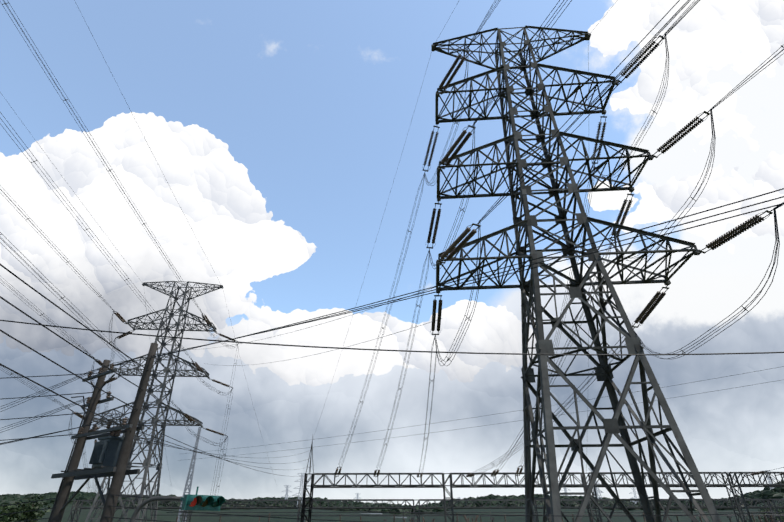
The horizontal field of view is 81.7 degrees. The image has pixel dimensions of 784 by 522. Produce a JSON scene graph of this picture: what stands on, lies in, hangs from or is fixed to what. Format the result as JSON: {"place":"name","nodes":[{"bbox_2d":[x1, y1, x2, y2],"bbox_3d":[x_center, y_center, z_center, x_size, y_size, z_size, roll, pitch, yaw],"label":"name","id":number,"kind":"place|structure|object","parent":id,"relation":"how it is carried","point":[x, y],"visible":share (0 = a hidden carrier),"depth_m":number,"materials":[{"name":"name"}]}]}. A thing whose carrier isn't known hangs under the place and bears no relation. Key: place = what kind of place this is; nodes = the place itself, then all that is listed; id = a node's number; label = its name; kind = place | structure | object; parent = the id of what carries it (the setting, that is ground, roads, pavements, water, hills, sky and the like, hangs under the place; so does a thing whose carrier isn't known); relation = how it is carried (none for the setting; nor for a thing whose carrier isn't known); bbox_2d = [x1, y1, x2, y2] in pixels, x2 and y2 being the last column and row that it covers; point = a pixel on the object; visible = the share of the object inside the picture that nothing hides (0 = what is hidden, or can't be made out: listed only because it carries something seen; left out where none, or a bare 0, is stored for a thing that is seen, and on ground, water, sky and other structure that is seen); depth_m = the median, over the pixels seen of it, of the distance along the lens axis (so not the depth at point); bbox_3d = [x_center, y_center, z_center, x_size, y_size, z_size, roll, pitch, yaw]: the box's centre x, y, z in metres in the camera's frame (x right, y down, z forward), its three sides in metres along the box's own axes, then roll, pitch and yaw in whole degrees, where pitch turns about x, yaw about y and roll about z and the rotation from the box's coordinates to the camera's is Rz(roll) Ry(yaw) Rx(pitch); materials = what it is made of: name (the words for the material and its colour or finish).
{"place":"outdoors","nodes":[
{"label":"outdoors","id":0,"kind":"place"},
{"bbox_2d":[0,495,50,521],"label":"roadside tree","id":1,"kind":"object","parent":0,"point":[34,514],"depth_m":23.78,"materials":[{"name":"green plant"}]},
{"bbox_2d":[187,495,224,505],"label":"traffic signal visors","id":2,"kind":"object","parent":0,"point":[212,500],"visible":1,"depth_m":14.62,"materials":[{"name":"green metal"}]},
{"bbox_2d":[0,0,783,505],"label":"sky","id":3,"kind":"structure","parent":0,"point":[278,130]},
{"bbox_2d":[1,497,783,521],"bbox_3d":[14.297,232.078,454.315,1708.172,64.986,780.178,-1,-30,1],"label":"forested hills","id":4,"kind":"structure","parent":0,"point":[195,517],"depth_m":387.27,"materials":[{"name":"green plant"}]},
{"bbox_2d":[0,481,783,514],"bbox_3d":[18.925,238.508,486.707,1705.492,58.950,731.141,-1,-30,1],"label":"forest canopy","id":5,"kind":"object","parent":4,"relation":"on","point":[774,493],"visible":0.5,"depth_m":486.82,"materials":[{"name":"green plant"}]},
{"label":"ground","id":6,"kind":"structure","parent":0,"visible":0},
{"bbox_2d":[0,504,26,521],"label":"roadside tree","id":7,"kind":"object","parent":6,"relation":"on","point":[14,516],"depth_m":21.53,"materials":[{"name":"green plant"}]},
{"bbox_2d":[49,343,157,521],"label":"utility poles","id":8,"kind":"object","parent":6,"relation":"on","point":[116,481],"visible":0.85,"depth_m":18.39,"materials":[{"name":"wood"}]},
{"bbox_2d":[51,368,144,511],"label":"pole crossarms","id":9,"kind":"object","parent":8,"relation":"attached to","point":[88,474],"visible":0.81,"depth_m":18.23,"materials":[{"name":"wood"}]},
{"bbox_2d":[89,436,123,467],"bbox_3d":[-11.224,7.608,18.015,0.950,1.080,0.960,-19,-35,30],"label":"pole transformer","id":10,"kind":"object","parent":9,"relation":"on","point":[106,451],"visible":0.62,"depth_m":17.69,"materials":[{"name":"paint"}]},
{"bbox_2d":[85,281,223,521],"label":"transmission tower","id":11,"kind":"structure","parent":6,"relation":"on","point":[158,402],"depth_m":91.28,"materials":[{"name":"metal"}]},
{"bbox_2d":[130,496,181,521],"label":"signal mast","id":12,"kind":"object","parent":6,"relation":"on","point":[147,501],"visible":0.96,"depth_m":14.57,"materials":[{"name":"metal"}]},
{"bbox_2d":[180,487,219,510],"bbox_3d":[-6.264,7.799,14.882,0.454,0.685,1.247,-24,-38,35],"label":"traffic light","id":13,"kind":"object","parent":12,"relation":"attached to","point":[184,499],"visible":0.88,"depth_m":14.55,"materials":[{"name":"green metal"}]},
{"bbox_2d":[189,497,196,506],"bbox_3d":[-6.355,7.675,14.450,0.040,0.288,0.288,-24,-38,35],"label":"red light lens","id":14,"kind":"object","parent":13,"relation":"attached to","point":[193,502],"visible":0.54,"depth_m":14.45,"materials":[{"name":"red"}]},
{"bbox_2d":[201,498,207,506],"bbox_3d":[-6.096,7.820,14.703,0.040,0.288,0.288,-24,-38,35],"label":"yellow light lens","id":15,"kind":"object","parent":13,"relation":"attached to","point":[205,503],"visible":0.6,"depth_m":14.70,"materials":[{"name":"brown"}]},
{"bbox_2d":[67,436,783,521],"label":"substation gantries","id":16,"kind":"object","parent":6,"relation":"on","point":[450,499],"visible":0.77,"depth_m":72.14,"materials":[{"name":"metal"}]},
{"bbox_2d":[177,427,775,521],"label":"distant towers","id":17,"kind":"structure","parent":6,"relation":"on","point":[287,490],"depth_m":454.24,"materials":[{"name":"grey metal"}]},
{"bbox_2d":[361,501,638,517],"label":"distant buildings","id":18,"kind":"structure","parent":6,"relation":"on","point":[406,517],"depth_m":465.55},
{"bbox_2d":[431,25,721,521],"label":"transmission tower","id":19,"kind":"structure","parent":6,"relation":"on","point":[615,425],"depth_m":36.01,"materials":[{"name":"metal"}]},
{"bbox_2d":[74,41,783,521],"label":"insulator strings","id":20,"kind":"object","parent":19,"relation":"attached to","point":[456,245],"visible":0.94,"depth_m":40.82,"materials":[{"name":"ceramic"}]},
{"bbox_2d":[0,3,783,516],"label":"line hardware","id":21,"kind":"structure","parent":20,"relation":"attached to","point":[476,229],"depth_m":42.24,"materials":[{"name":"metal"}]},
{"bbox_2d":[0,0,783,503],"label":"conductors","id":22,"kind":"object","parent":21,"relation":"on","point":[492,208],"visible":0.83,"depth_m":46.51,"materials":[{"name":"metal"}]},
{"bbox_2d":[0,188,783,521],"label":"service cables","id":23,"kind":"object","parent":21,"relation":"on","point":[306,346],"visible":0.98,"depth_m":14.06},
{"bbox_2d":[167,512,783,515],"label":"substation busbars","id":24,"kind":"object","parent":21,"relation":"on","point":[518,512],"visible":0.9,"depth_m":85.33,"materials":[{"name":"metal"}]},
{"bbox_2d":[384,501,783,521],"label":"substation yard equipment","id":25,"kind":"object","parent":6,"relation":"on","point":[492,518],"visible":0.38,"depth_m":98.52,"materials":[{"name":"metal"}]},
{"bbox_2d":[748,500,783,521],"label":"tree belt","id":26,"kind":"object","parent":6,"relation":"on","point":[764,510],"depth_m":152.61,"materials":[{"name":"green plant"}]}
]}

